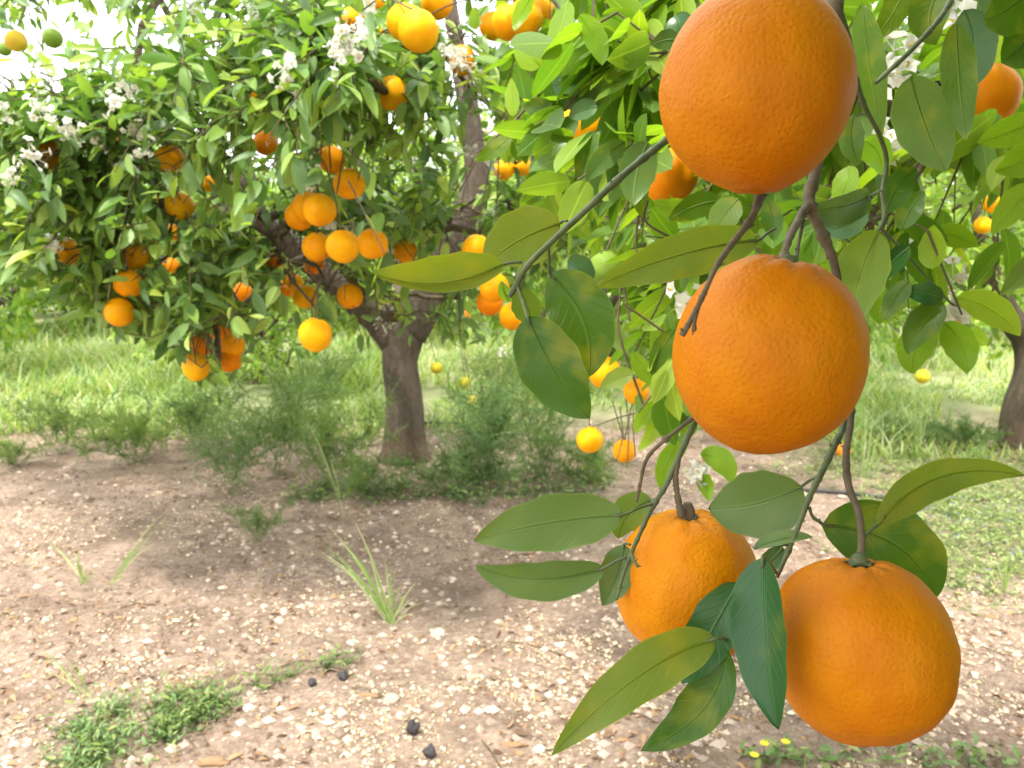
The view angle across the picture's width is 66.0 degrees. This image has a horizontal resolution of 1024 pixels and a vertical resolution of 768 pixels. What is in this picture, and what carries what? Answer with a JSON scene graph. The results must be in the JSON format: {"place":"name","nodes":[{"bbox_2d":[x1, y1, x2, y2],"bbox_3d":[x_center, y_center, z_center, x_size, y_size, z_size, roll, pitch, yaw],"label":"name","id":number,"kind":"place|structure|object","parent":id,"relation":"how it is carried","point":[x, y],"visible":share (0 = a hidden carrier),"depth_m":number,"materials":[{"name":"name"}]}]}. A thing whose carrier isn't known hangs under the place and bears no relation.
{"place":"outdoors","nodes":[
{"label":"outdoors","id":0,"kind":"place"},
{"bbox_2d":[302,416,344,518],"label":"dry grass","id":1,"kind":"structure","parent":0,"point":[328,468],"depth_m":3.52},
{"bbox_2d":[0,0,960,225],"label":"sky","id":2,"kind":"structure","parent":0,"point":[105,26],"materials":[{"name":"white"}]},
{"bbox_2d":[0,266,1023,767],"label":"ground","id":3,"kind":"structure","parent":0,"point":[150,564],"depth_m":2.65,"materials":[{"name":"soil"}]},
{"bbox_2d":[0,428,59,467],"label":"bush","id":4,"kind":"object","parent":3,"relation":"on","point":[16,449],"visible":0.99,"depth_m":4.39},
{"bbox_2d":[0,276,97,356],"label":"orange tree","id":5,"kind":"object","parent":3,"relation":"on","point":[15,319],"visible":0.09,"depth_m":7.56,"materials":[{"name":"green plant"}]},
{"bbox_2d":[0,376,132,454],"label":"bush","id":6,"kind":"object","parent":3,"relation":"on","point":[56,424],"visible":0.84,"depth_m":4.62,"materials":[{"name":"plant"}]},
{"bbox_2d":[41,650,95,702],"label":"grass tuft","id":7,"kind":"object","parent":3,"relation":"on","point":[84,685],"visible":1,"depth_m":2.09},
{"bbox_2d":[51,544,96,584],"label":"grass tuft","id":8,"kind":"object","parent":3,"relation":"on","point":[80,575],"visible":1,"depth_m":2.81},
{"bbox_2d":[0,143,195,330],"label":"orange tree","id":9,"kind":"object","parent":3,"relation":"on","point":[11,287],"visible":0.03,"depth_m":12.29,"materials":[{"name":"green plant"}]},
{"bbox_2d":[46,393,193,466],"bbox_3d":[-2.193,0.262,4.394,0.707,0.422,0.845,-7,12,-39],"label":"bush","id":10,"kind":"object","parent":3,"relation":"on","point":[138,431],"visible":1,"depth_m":4.37,"materials":[{"name":"plant"}]},
{"bbox_2d":[108,513,171,585],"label":"grass tuft","id":11,"kind":"object","parent":3,"relation":"on","point":[121,571],"visible":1,"depth_m":2.83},
{"bbox_2d":[38,145,307,327],"bbox_3d":[-5.027,-2.104,12.162,4.472,3.118,4.429,-4,10,-23],"label":"orange tree","id":12,"kind":"object","parent":3,"relation":"on","point":[194,199],"depth_m":11.51,"materials":[{"name":"green plant"}]},
{"bbox_2d":[107,370,261,447],"bbox_3d":[-1.861,0.166,4.733,0.892,0.495,0.708,5,10,31],"label":"bush","id":13,"kind":"object","parent":3,"relation":"on","point":[192,409],"visible":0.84,"depth_m":4.72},
{"bbox_2d":[31,636,367,767],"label":"weed patch","id":14,"kind":"object","parent":3,"relation":"on","point":[184,716],"visible":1,"depth_m":1.94,"materials":[{"name":"plant"}]},
{"bbox_2d":[195,756,230,766],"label":"dry pod","id":15,"kind":"object","parent":3,"relation":"on","point":[215,761],"visible":1,"depth_m":1.81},
{"bbox_2d":[176,398,292,495],"bbox_3d":[-1.364,0.326,3.865,0.554,0.494,0.531,-8,12,-43],"label":"bush","id":16,"kind":"object","parent":3,"relation":"on","point":[239,455],"visible":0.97,"depth_m":3.83,"materials":[{"name":"plant"}]},
{"bbox_2d":[96,200,374,388],"bbox_3d":[-2.407,-0.788,7.185,2.336,1.820,2.292,0,9,0],"label":"orange tree","id":17,"kind":"object","parent":3,"relation":"on","point":[272,339],"visible":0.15,"depth_m":6.80,"materials":[{"name":"green plant"}]},
{"bbox_2d":[213,492,296,541],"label":"seedling","id":18,"kind":"object","parent":3,"relation":"on","point":[255,515],"visible":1,"depth_m":3.21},
{"bbox_2d":[211,353,350,477],"bbox_3d":[-1.248,0.183,4.219,0.764,0.669,0.796,-5,10,-28],"label":"bush","id":19,"kind":"object","parent":3,"relation":"on","point":[286,396],"visible":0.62,"depth_m":4.17,"materials":[{"name":"plant"}]},
{"bbox_2d":[258,333,370,426],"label":"bush","id":20,"kind":"object","parent":3,"relation":"on","point":[317,383],"visible":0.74,"depth_m":5.39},
{"bbox_2d":[226,375,408,487],"bbox_3d":[-0.968,0.273,4.005,0.892,0.576,0.708,-2,9,-12],"label":"bush","id":21,"kind":"object","parent":3,"relation":"on","point":[326,431],"visible":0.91,"depth_m":3.98,"materials":[{"name":"plant"}]},
{"bbox_2d":[255,150,426,305],"bbox_3d":[-3.253,-2.996,15.957,5.392,3.796,5.444,7,11,38],"label":"orange tree","id":22,"kind":"object","parent":3,"relation":"on","point":[265,173],"depth_m":15.23,"materials":[{"name":"green plant"}]},
{"bbox_2d":[296,440,420,505],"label":"bush","id":23,"kind":"object","parent":3,"relation":"on","point":[357,476],"visible":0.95,"depth_m":3.82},
{"bbox_2d":[321,521,425,624],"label":"grass tuft","id":24,"kind":"object","parent":3,"relation":"on","point":[381,605],"visible":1,"depth_m":2.48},
{"bbox_2d":[382,693,399,704],"bbox_3d":[-0.316,0.825,2.063,0.045,0.026,0.041,0,9,0],"label":"stone","id":25,"kind":"object","parent":3,"relation":"on","point":[391,698],"visible":1,"depth_m":2.05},
{"bbox_2d":[252,101,547,337],"bbox_3d":[-1.493,-2.328,11.716,4.916,3.734,4.812,8,12,42],"label":"orange tree","id":26,"kind":"object","parent":3,"relation":"on","point":[460,163],"visible":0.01,"depth_m":11.00,"materials":[{"name":"green plant"}]},
{"bbox_2d":[406,719,420,735],"bbox_3d":[-0.242,0.844,1.930,0.030,0.053,0.030,-8,12,-40],"label":"husk","id":27,"kind":"object","parent":3,"relation":"on","point":[413,726],"visible":0.88,"depth_m":1.92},
{"bbox_2d":[422,743,435,758],"bbox_3d":[-0.194,0.861,1.841,0.032,0.039,0.031,0,9,0],"label":"husk","id":28,"kind":"object","parent":3,"relation":"on","point":[429,751],"visible":1,"depth_m":1.83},
{"bbox_2d":[429,627,445,636],"bbox_3d":[-0.230,0.766,2.430,0.053,0.028,0.036,0,9,0],"label":"stone","id":29,"kind":"object","parent":3,"relation":"on","point":[440,631],"visible":0.98,"depth_m":2.42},
{"bbox_2d":[277,446,625,507],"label":"weeds","id":30,"kind":"object","parent":3,"relation":"on","point":[399,484],"visible":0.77,"depth_m":3.90,"materials":[{"name":"plant"}]},
{"bbox_2d":[366,435,537,490],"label":"bush","id":31,"kind":"object","parent":3,"relation":"on","point":[452,465],"visible":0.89,"depth_m":3.89,"materials":[{"name":"plant"}]},
{"bbox_2d":[0,0,941,465],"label":"orange tree","id":32,"kind":"object","parent":3,"relation":"on","point":[312,74],"visible":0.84,"depth_m":2.24,"materials":[{"name":"green plant"}]},
{"bbox_2d":[0,42,11,56],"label":"orange","id":33,"kind":"object","parent":32,"relation":"attached to","point":[5,51],"visible":0.77,"depth_m":4.28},
{"bbox_2d":[4,30,27,51],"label":"orange","id":34,"kind":"object","parent":32,"relation":"attached to","point":[15,40],"visible":0.97,"depth_m":3.26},
{"bbox_2d":[36,139,59,168],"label":"orange","id":35,"kind":"object","parent":32,"relation":"attached to","point":[52,145],"visible":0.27,"depth_m":2.35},
{"bbox_2d":[41,28,63,48],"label":"orange","id":36,"kind":"object","parent":32,"relation":"attached to","point":[52,37],"visible":0.98,"depth_m":3.61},
{"bbox_2d":[57,240,79,264],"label":"orange","id":37,"kind":"object","parent":32,"relation":"attached to","point":[66,256],"visible":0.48,"depth_m":2.73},
{"bbox_2d":[103,298,133,326],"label":"orange","id":38,"kind":"object","parent":32,"relation":"attached to","point":[117,312],"visible":0.94,"depth_m":2.44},
{"bbox_2d":[113,269,141,296],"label":"orange","id":39,"kind":"object","parent":32,"relation":"attached to","point":[124,288],"visible":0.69,"depth_m":2.44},
{"bbox_2d":[121,242,150,269],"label":"orange","id":40,"kind":"object","parent":32,"relation":"attached to","point":[137,261],"visible":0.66,"depth_m":2.53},
{"bbox_2d":[154,145,184,173],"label":"orange","id":41,"kind":"object","parent":32,"relation":"attached to","point":[174,157],"visible":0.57,"depth_m":2.35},
{"bbox_2d":[162,258,179,273],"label":"orange","id":42,"kind":"object","parent":32,"relation":"attached to","point":[175,264],"visible":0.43,"depth_m":4.03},
{"bbox_2d":[164,192,194,219],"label":"orange","id":43,"kind":"object","parent":32,"relation":"attached to","point":[179,208],"visible":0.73,"depth_m":2.44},
{"bbox_2d":[182,353,209,380],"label":"orange","id":44,"kind":"object","parent":32,"relation":"attached to","point":[192,371],"visible":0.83,"depth_m":2.63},
{"bbox_2d":[189,335,209,354],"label":"orange","id":45,"kind":"object","parent":32,"relation":"attached to","point":[202,348],"visible":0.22,"depth_m":2.84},
{"bbox_2d":[220,352,241,371],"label":"orange","id":46,"kind":"object","parent":32,"relation":"attached to","point":[230,362],"visible":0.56,"depth_m":2.84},
{"bbox_2d":[221,334,244,354],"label":"orange","id":47,"kind":"object","parent":32,"relation":"attached to","point":[228,346],"visible":0.81,"depth_m":2.85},
{"bbox_2d":[234,283,251,301],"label":"orange","id":48,"kind":"object","parent":32,"relation":"attached to","point":[242,295],"visible":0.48,"depth_m":3.80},
{"bbox_2d":[253,130,278,155],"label":"orange","id":49,"kind":"object","parent":32,"relation":"attached to","point":[261,139],"visible":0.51,"depth_m":2.73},
{"bbox_2d":[281,273,303,295],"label":"orange","id":50,"kind":"object","parent":32,"relation":"attached to","point":[299,280],"visible":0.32,"depth_m":2.97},
{"bbox_2d":[284,204,311,230],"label":"orange","id":51,"kind":"object","parent":32,"relation":"attached to","point":[292,220],"visible":0.48,"depth_m":2.35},
{"bbox_2d":[292,191,314,221],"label":"orange","id":52,"kind":"object","parent":32,"relation":"attached to","point":[297,204],"visible":0.58,"depth_m":2.27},
{"bbox_2d":[293,285,316,308],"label":"orange","id":53,"kind":"object","parent":32,"relation":"attached to","point":[300,300],"visible":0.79,"depth_m":2.73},
{"bbox_2d":[303,258,323,273],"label":"orange","id":54,"kind":"object","parent":32,"relation":"attached to","point":[314,270],"visible":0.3,"depth_m":2.99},
{"bbox_2d":[298,317,331,351],"bbox_3d":[-0.522,-0.130,2.093,0.089,0.091,0.087,16,4,35],"label":"orange","id":55,"kind":"object","parent":32,"relation":"hanging from","point":[314,334],"visible":1,"depth_m":2.06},
{"bbox_2d":[302,232,328,261],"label":"orange","id":56,"kind":"object","parent":32,"relation":"attached to","point":[313,246],"visible":0.88,"depth_m":2.27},
{"bbox_2d":[303,193,336,225],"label":"orange","id":57,"kind":"object","parent":32,"relation":"attached to","point":[319,209],"visible":1,"depth_m":2.06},
{"bbox_2d":[319,145,345,173],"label":"orange","id":58,"kind":"object","parent":32,"relation":"attached to","point":[336,154],"visible":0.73,"depth_m":2.44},
{"bbox_2d":[325,230,359,262],"bbox_3d":[-0.436,-0.354,2.032,0.087,0.086,0.089,-3,4,-38],"label":"orange","id":59,"kind":"object","parent":32,"relation":"attached to","point":[342,246],"visible":1,"depth_m":2.00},
{"bbox_2d":[333,168,365,198],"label":"orange","id":60,"kind":"object","parent":32,"relation":"attached to","point":[345,191],"visible":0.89,"depth_m":2.13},
{"bbox_2d":[337,283,362,308],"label":"orange","id":61,"kind":"object","parent":32,"relation":"attached to","point":[354,295],"visible":0.98,"depth_m":2.63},
{"bbox_2d":[340,7,364,32],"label":"orange","id":62,"kind":"object","parent":32,"relation":"attached to","point":[352,14],"visible":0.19,"depth_m":2.43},
{"bbox_2d":[358,229,387,258],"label":"orange","id":63,"kind":"object","parent":32,"relation":"attached to","point":[370,247],"visible":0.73,"depth_m":2.20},
{"bbox_2d":[378,75,406,110],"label":"orange","id":64,"kind":"object","parent":32,"relation":"attached to","point":[393,98],"visible":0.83,"depth_m":2.06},
{"bbox_2d":[387,3,418,40],"bbox_3d":[-0.245,-0.832,1.818,0.087,0.086,0.089,1,17,-6],"label":"orange","id":65,"kind":"object","parent":32,"relation":"attached to","point":[396,12],"visible":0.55,"depth_m":1.79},
{"bbox_2d":[393,239,416,262],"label":"orange","id":66,"kind":"object","parent":32,"relation":"attached to","point":[401,253],"visible":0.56,"depth_m":2.85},
{"bbox_2d":[398,9,438,52],"bbox_3d":[-0.204,-0.774,1.727,0.088,0.089,0.088,-3,-5,-30],"label":"orange","id":67,"kind":"object","parent":32,"relation":"attached to","point":[418,31],"visible":1,"depth_m":1.70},
{"bbox_2d":[421,0,452,19],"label":"orange","id":68,"kind":"object","parent":32,"relation":"attached to","point":[431,6],"visible":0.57,"depth_m":2.13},
{"bbox_2d":[448,44,474,75],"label":"orange","id":69,"kind":"object","parent":32,"relation":"attached to","point":[469,51],"visible":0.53,"depth_m":2.44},
{"bbox_2d":[462,235,485,252],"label":"orange","id":70,"kind":"object","parent":32,"relation":"attached to","point":[473,243],"visible":0.6,"depth_m":2.27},
{"bbox_2d":[479,11,497,40],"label":"orange","id":71,"kind":"object","parent":32,"relation":"attached to","point":[485,26],"visible":0.43,"depth_m":2.44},
{"bbox_2d":[476,293,502,315],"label":"orange","id":72,"kind":"object","parent":32,"relation":"attached to","point":[485,307],"visible":0.59,"depth_m":2.53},
{"bbox_2d":[479,273,509,302],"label":"orange","id":73,"kind":"object","parent":32,"relation":"attached to","point":[488,290],"visible":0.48,"depth_m":2.27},
{"bbox_2d":[491,4,515,41],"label":"orange","id":74,"kind":"object","parent":32,"relation":"attached to","point":[502,30],"visible":0.59,"depth_m":2.00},
{"bbox_2d":[494,159,512,179],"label":"orange","id":75,"kind":"object","parent":32,"relation":"attached to","point":[506,171],"visible":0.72,"depth_m":3.42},
{"bbox_2d":[499,302,521,329],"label":"orange","id":76,"kind":"object","parent":32,"relation":"attached to","point":[508,319],"visible":0.53,"depth_m":2.44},
{"bbox_2d":[512,160,530,176],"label":"orange","id":77,"kind":"object","parent":32,"relation":"attached to","point":[523,167],"visible":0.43,"depth_m":3.42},
{"bbox_2d":[507,0,542,34],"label":"orange","id":78,"kind":"object","parent":32,"relation":"attached to","point":[533,22],"visible":0.47,"depth_m":1.89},
{"bbox_2d":[535,0,553,19],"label":"orange","id":79,"kind":"object","parent":32,"relation":"attached to","point":[543,5],"visible":0.34,"depth_m":2.84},
{"bbox_2d":[420,365,555,479],"bbox_3d":[-0.098,0.210,4.160,0.769,0.627,0.970,6,11,34],"label":"bush","id":80,"kind":"object","parent":3,"relation":"on","point":[489,410],"visible":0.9,"depth_m":4.05,"materials":[{"name":"plant"}]},
{"bbox_2d":[436,343,559,440],"bbox_3d":[-0.036,0.080,4.982,0.831,0.647,0.797,-7,11,-37],"label":"bush","id":81,"kind":"object","parent":3,"relation":"on","point":[486,371],"visible":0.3,"depth_m":4.98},
{"bbox_2d":[0,419,1023,767],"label":"fallen petals","id":82,"kind":"object","parent":3,"relation":"on","point":[522,701],"visible":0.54,"depth_m":2.25,"materials":[{"name":"plant"}]},
{"bbox_2d":[0,429,1023,767],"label":"pebbles","id":83,"kind":"object","parent":3,"relation":"on","point":[492,709],"visible":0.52,"depth_m":2.24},
{"bbox_2d":[0,418,1023,767],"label":"dry leaf litter","id":84,"kind":"object","parent":3,"relation":"on","point":[498,752],"visible":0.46,"depth_m":2.31,"materials":[{"name":"plant"}]},
{"bbox_2d":[500,741,528,747],"bbox_3d":[0.000,0.857,1.872,0.081,0.015,0.020,0,9,0],"label":"dry pod","id":85,"kind":"object","parent":3,"relation":"on","point":[513,744],"visible":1,"depth_m":1.87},
{"bbox_2d":[477,373,600,482],"bbox_3d":[0.157,0.237,4.033,0.664,0.579,0.692,-8,12,-40],"label":"bush","id":86,"kind":"object","parent":3,"relation":"on","point":[538,440],"visible":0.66,"depth_m":3.97,"materials":[{"name":"plant"}]},
{"bbox_2d":[509,421,633,483],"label":"bush","id":87,"kind":"object","parent":3,"relation":"on","point":[595,457],"visible":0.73,"depth_m":4.01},
{"bbox_2d":[447,156,760,366],"bbox_3d":[0.937,-1.240,7.780,3.851,2.711,3.888,8,12,40],"label":"orange tree","id":88,"kind":"object","parent":3,"relation":"on","point":[539,294],"visible":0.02,"depth_m":7.18,"materials":[{"name":"green plant"}]},
{"bbox_2d":[371,0,1023,755],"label":"orange tree","id":89,"kind":"object","parent":3,"relation":"on","point":[913,118],"visible":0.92,"depth_m":0.62,"materials":[{"name":"green plant"}]},
{"bbox_2d":[564,110,599,137],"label":"orange","id":90,"kind":"object","parent":89,"relation":"attached to","point":[592,127],"visible":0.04,"depth_m":1.42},
{"bbox_2d":[576,426,603,452],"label":"orange","id":91,"kind":"object","parent":89,"relation":"hanging from","point":[590,439],"visible":1,"depth_m":1.88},
{"bbox_2d":[589,357,619,387],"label":"orange","id":92,"kind":"object","parent":89,"relation":"attached to","point":[597,378],"visible":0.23,"depth_m":1.67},
{"bbox_2d":[591,251,620,282],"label":"orange","id":93,"kind":"object","parent":89,"relation":"attached to","point":[601,267],"visible":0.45,"depth_m":1.28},
{"bbox_2d":[613,439,635,462],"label":"orange","id":94,"kind":"object","parent":89,"relation":"attached to","point":[622,457],"visible":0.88,"depth_m":2.08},
{"bbox_2d":[623,378,649,403],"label":"orange","id":95,"kind":"object","parent":89,"relation":"attached to","point":[630,392],"visible":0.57,"depth_m":1.78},
{"bbox_2d":[648,147,697,200],"bbox_3d":[0.242,-0.323,1.220,0.088,0.085,0.088,3,16,-16],"label":"orange","id":96,"kind":"object","parent":89,"relation":"attached to","point":[678,180],"visible":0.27,"depth_m":1.19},
{"bbox_2d":[617,502,755,654],"bbox_3d":[0.108,0.122,0.489,0.089,0.102,0.090,-2,12,0],"label":"orange","id":97,"kind":"object","parent":89,"relation":"attached to","point":[690,560],"visible":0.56,"depth_m":0.46,"materials":[{"name":"food"}]},
{"bbox_2d":[659,0,857,194],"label":"orange","id":98,"kind":"object","parent":89,"relation":"attached to","point":[757,97],"visible":1,"depth_m":0.33,"materials":[{"name":"food"}]},
{"bbox_2d":[672,254,869,454],"bbox_3d":[0.122,-0.014,0.375,0.089,0.095,0.089,8,15,-1],"label":"orange","id":99,"kind":"object","parent":89,"relation":"attached to","point":[771,355],"visible":0.98,"depth_m":0.34,"materials":[{"name":"food"}]},
{"bbox_2d":[780,553,960,746],"bbox_3d":[0.174,0.131,0.395,0.087,0.093,0.089,-1,2,0],"label":"orange","id":100,"kind":"object","parent":89,"relation":"attached to","point":[873,655],"visible":0.88,"depth_m":0.36,"materials":[{"name":"food"}]},
{"bbox_2d":[975,62,1022,117],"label":"orange","id":101,"kind":"object","parent":89,"relation":"attached to","point":[1000,88],"visible":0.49,"depth_m":1.08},
{"bbox_2d":[630,175,991,361],"bbox_3d":[2.906,-1.454,8.367,3.892,2.956,3.809,5,10,31],"label":"orange tree","id":102,"kind":"object","parent":3,"relation":"on","point":[896,324],"visible":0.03,"depth_m":7.52,"materials":[{"name":"green plant"}]},
{"bbox_2d":[803,488,884,498],"bbox_3d":[1.685,0.537,3.836,0.569,0.022,0.047,3,10,21],"label":"irrigation hose","id":103,"kind":"object","parent":3,"relation":"on","point":[833,491],"visible":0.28,"depth_m":3.87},
{"bbox_2d":[860,398,889,491],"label":"grass tuft","id":104,"kind":"object","parent":3,"relation":"on","point":[867,470],"visible":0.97,"depth_m":3.90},
{"bbox_2d":[739,730,1019,767],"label":"leafy weeds","id":105,"kind":"object","parent":3,"relation":"on","point":[981,750],"visible":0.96,"depth_m":1.80,"materials":[{"name":"plant"}]},
{"bbox_2d":[750,423,1023,616],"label":"ground cover","id":106,"kind":"object","parent":3,"relation":"on","point":[976,519],"visible":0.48,"depth_m":3.51,"materials":[{"name":"plant"}]},
{"bbox_2d":[860,409,955,444],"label":"bush","id":107,"kind":"object","parent":3,"relation":"on","point":[898,425],"visible":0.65,"depth_m":4.89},
{"bbox_2d":[892,379,932,455],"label":"grass tuft","id":108,"kind":"object","parent":3,"relation":"on","point":[920,431],"visible":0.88,"depth_m":4.69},
{"bbox_2d":[824,0,1023,451],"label":"orange tree","id":109,"kind":"object","parent":3,"relation":"on","point":[1011,416],"visible":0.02,"depth_m":4.77,"materials":[{"name":"green plant"}]},
{"bbox_2d":[915,369,930,383],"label":"orange","id":110,"kind":"object","parent":109,"relation":"attached to","point":[922,376],"visible":1,"depth_m":3.88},
{"bbox_2d":[973,217,990,233],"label":"orange","id":111,"kind":"object","parent":109,"relation":"attached to","point":[981,225],"visible":0.92,"depth_m":3.87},
{"bbox_2d":[982,196,999,211],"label":"orange","id":112,"kind":"object","parent":109,"relation":"attached to","point":[991,207],"visible":0.33,"depth_m":3.88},
{"bbox_2d":[831,182,1023,337],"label":"orange tree","id":113,"kind":"object","parent":3,"relation":"on","point":[1018,297],"depth_m":10.49,"materials":[{"name":"green plant"}]},
{"bbox_2d":[923,407,1013,447],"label":"bush","id":114,"kind":"object","parent":3,"relation":"on","point":[963,428],"visible":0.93,"depth_m":4.87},
{"bbox_2d":[981,552,1019,593],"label":"grass tuft","id":115,"kind":"object","parent":3,"relation":"on","point":[1005,581],"visible":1,"depth_m":2.74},
{"bbox_2d":[0,306,1023,462],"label":"grass","id":116,"kind":"structure","parent":0,"point":[85,369],"depth_m":6.84,"materials":[{"name":"plant"}]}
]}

